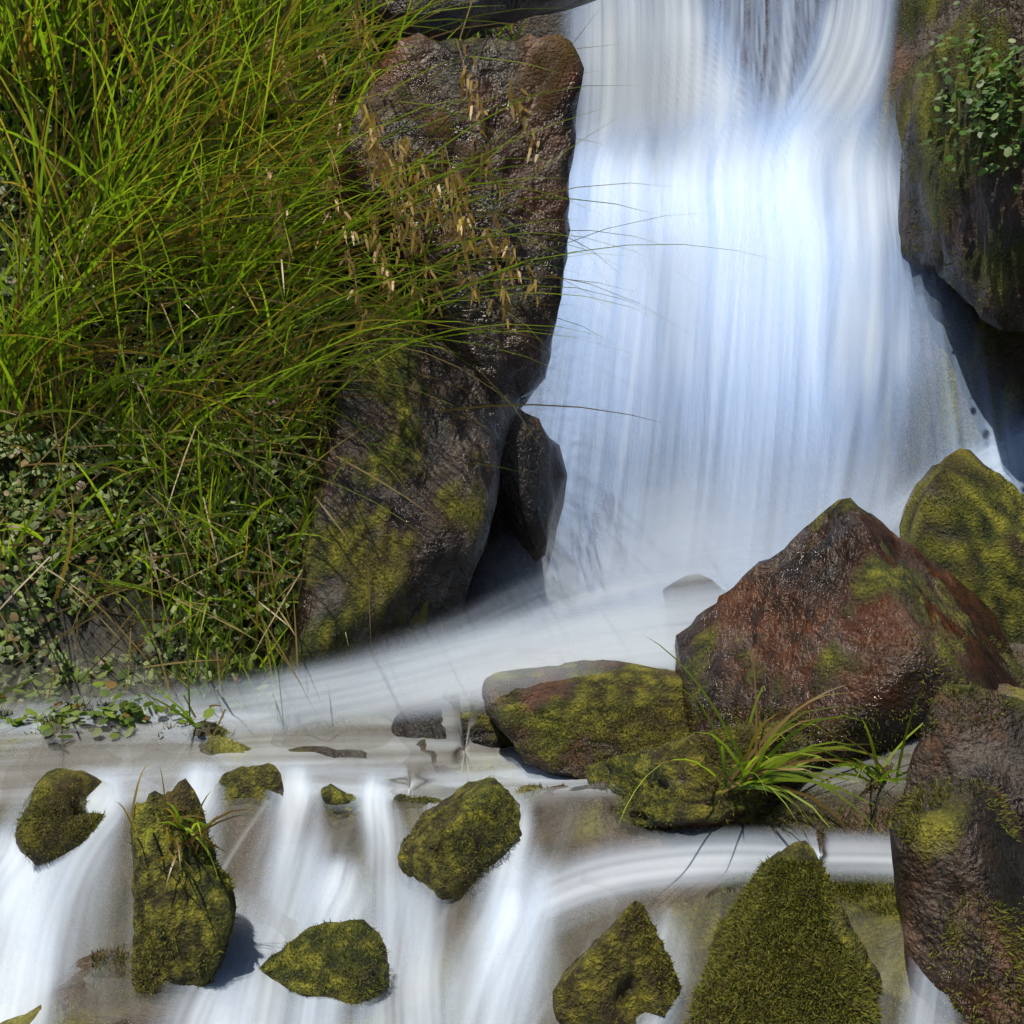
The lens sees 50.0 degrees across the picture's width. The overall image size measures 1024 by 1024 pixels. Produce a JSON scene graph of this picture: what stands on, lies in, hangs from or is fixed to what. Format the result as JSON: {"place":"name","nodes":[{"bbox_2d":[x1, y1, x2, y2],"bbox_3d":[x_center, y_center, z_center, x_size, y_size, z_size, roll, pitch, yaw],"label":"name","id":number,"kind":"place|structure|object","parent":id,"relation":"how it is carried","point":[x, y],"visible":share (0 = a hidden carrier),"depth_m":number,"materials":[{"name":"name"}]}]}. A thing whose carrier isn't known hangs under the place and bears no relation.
{"place":"outdoors","nodes":[
{"label":"outdoors","id":0,"kind":"place"},
{"bbox_2d":[0,709,924,1023],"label":"water stream","id":1,"kind":"structure","parent":0,"point":[398,761],"depth_m":1.85,"materials":[{"name":"grey liquid"}]},
{"bbox_2d":[10,768,105,866],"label":"rock","id":2,"kind":"object","parent":1,"relation":"in","point":[64,779],"visible":0.49,"depth_m":1.64,"materials":[{"name":"stone"}]},
{"bbox_2d":[130,778,235,1007],"bbox_3d":[-0.420,0.501,1.403,0.126,0.303,0.181,0,0,-21],"label":"mossy rock","id":3,"kind":"object","parent":1,"relation":"in","point":[196,914],"visible":0.81,"depth_m":1.35,"materials":[{"name":"stone"}]},
{"bbox_2d":[211,763,283,817],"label":"rock","id":4,"kind":"object","parent":1,"relation":"in","point":[253,788],"visible":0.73,"depth_m":1.71,"materials":[{"name":"stone"}]},
{"bbox_2d":[260,919,391,1017],"bbox_3d":[-0.230,0.588,1.397,0.157,0.128,0.112,0,0,30],"label":"rock","id":5,"kind":"object","parent":1,"relation":"in","point":[362,984],"visible":0.77,"depth_m":1.36,"materials":[{"name":"stone"}]},
{"bbox_2d":[317,784,362,828],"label":"rock","id":6,"kind":"object","parent":1,"relation":"in","point":[339,808],"visible":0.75,"depth_m":1.73,"materials":[{"name":"stone"}]},
{"bbox_2d":[385,701,513,747],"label":"stream rock","id":7,"kind":"object","parent":1,"relation":"in","point":[485,730],"visible":0.38,"depth_m":2.01,"materials":[{"name":"stone"}]},
{"bbox_2d":[397,777,521,916],"bbox_3d":[-0.074,0.520,1.625,0.190,0.240,0.199,0,0,42],"label":"rock","id":8,"kind":"object","parent":1,"relation":"in","point":[432,875],"visible":0.66,"depth_m":1.55,"materials":[{"name":"stone"}]},
{"bbox_2d":[0,433,1023,1023],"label":"water foam","id":9,"kind":"object","parent":1,"relation":"on","point":[454,673],"visible":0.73,"depth_m":1.61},
{"bbox_2d":[482,660,689,778],"bbox_3d":[0.255,0.369,2.017,0.587,0.225,0.439,0,0,26],"label":"flat rock","id":10,"kind":"object","parent":1,"relation":"on","point":[575,690],"visible":0.41,"depth_m":1.90,"materials":[{"name":"stone"}]},
{"bbox_2d":[553,901,688,1023],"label":"rock","id":11,"kind":"object","parent":1,"relation":"in","point":[609,976],"visible":0.97,"depth_m":1.26,"materials":[{"name":"stone"}]},
{"bbox_2d":[585,722,822,832],"bbox_3d":[0.355,0.424,1.716,0.473,0.242,0.366,0,0,0],"label":"mossy rock","id":12,"kind":"object","parent":1,"relation":"in","point":[695,809],"visible":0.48,"depth_m":1.56,"materials":[{"name":"stone"}]},
{"bbox_2d":[684,840,884,1023],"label":"mossy rock","id":13,"kind":"object","parent":1,"relation":"in","point":[844,931],"visible":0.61,"depth_m":1.19,"materials":[{"name":"stone"}]},
{"bbox_2d":[0,0,1023,1023],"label":"moss fuzz","id":14,"kind":"object","parent":13,"relation":"on","point":[837,954],"visible":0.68,"depth_m":1.39,"materials":[{"name":"green plant"}]},
{"bbox_2d":[675,498,1023,767],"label":"rock","id":15,"kind":"object","parent":1,"relation":"in","point":[847,592],"visible":0.77,"depth_m":1.68,"materials":[{"name":"stone"}]},
{"bbox_2d":[889,778,1023,1023],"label":"rock","id":16,"kind":"object","parent":1,"relation":"in","point":[963,840],"visible":0.85,"depth_m":1.15,"materials":[{"name":"stone"}]},
{"bbox_2d":[0,0,1023,1023],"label":"terrain","id":17,"kind":"structure","parent":0,"point":[891,435],"depth_m":2.48,"materials":[{"name":"stone"}]},
{"bbox_2d":[281,305,520,680],"bbox_3d":[-0.225,0.062,2.303,0.500,1.114,0.497,0,0,0],"label":"rock","id":18,"kind":"object","parent":17,"relation":"on","point":[441,560],"visible":0.75,"depth_m":2.19,"materials":[{"name":"stone"}]},
{"bbox_2d":[322,33,583,408],"bbox_3d":[-0.151,-0.596,2.466,0.548,0.849,0.382,0,0,-13],"label":"boulder","id":19,"kind":"object","parent":18,"relation":"on","point":[522,377],"visible":0.63,"depth_m":2.31,"materials":[{"name":"stone"}]},
{"bbox_2d":[343,0,595,55],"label":"rock","id":20,"kind":"object","parent":19,"relation":"on","point":[394,7],"visible":0.62,"depth_m":2.74,"materials":[{"name":"stone"}]},
{"bbox_2d":[0,0,931,894],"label":"grass","id":21,"kind":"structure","parent":17,"relation":"on","point":[266,80],"depth_m":2.25,"materials":[{"name":"green plant"}]},
{"bbox_2d":[0,0,1023,738],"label":"leafy plants","id":22,"kind":"object","parent":17,"relation":"on","point":[62,688],"visible":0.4,"depth_m":2.21,"materials":[{"name":"green plant"}]},
{"bbox_2d":[457,407,566,636],"bbox_3d":[-0.047,0.006,2.581,0.317,0.734,0.462,0,0,-22],"label":"pillar rock","id":23,"kind":"object","parent":17,"relation":"on","point":[510,572],"visible":0.49,"depth_m":2.44,"materials":[{"name":"stone"}]},
{"bbox_2d":[662,576,720,591],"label":"rock","id":24,"kind":"object","parent":17,"relation":"on","point":[701,582],"visible":0.02,"depth_m":2.17,"materials":[{"name":"stone"}]},
{"bbox_2d":[610,528,735,605],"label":"water mist","id":25,"kind":"structure","parent":0,"point":[680,549],"depth_m":2.42,"materials":[{"name":"white liquid"}]},
{"bbox_2d":[558,0,1019,608],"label":"waterfall","id":26,"kind":"object","parent":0,"point":[808,196],"visible":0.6,"depth_m":2.96,"materials":[{"name":"white liquid"}]},
{"bbox_2d":[891,0,1023,331],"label":"rock wall","id":27,"kind":"structure","parent":0,"point":[988,221],"depth_m":2.30,"materials":[{"name":"stone"}]},
{"bbox_2d":[899,448,1023,643],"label":"mossy rock","id":28,"kind":"object","parent":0,"point":[978,552],"visible":0.56,"depth_m":2.23,"materials":[{"name":"stone"}]},
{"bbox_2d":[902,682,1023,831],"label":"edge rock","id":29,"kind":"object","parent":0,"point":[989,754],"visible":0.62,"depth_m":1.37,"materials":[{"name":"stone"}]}
]}

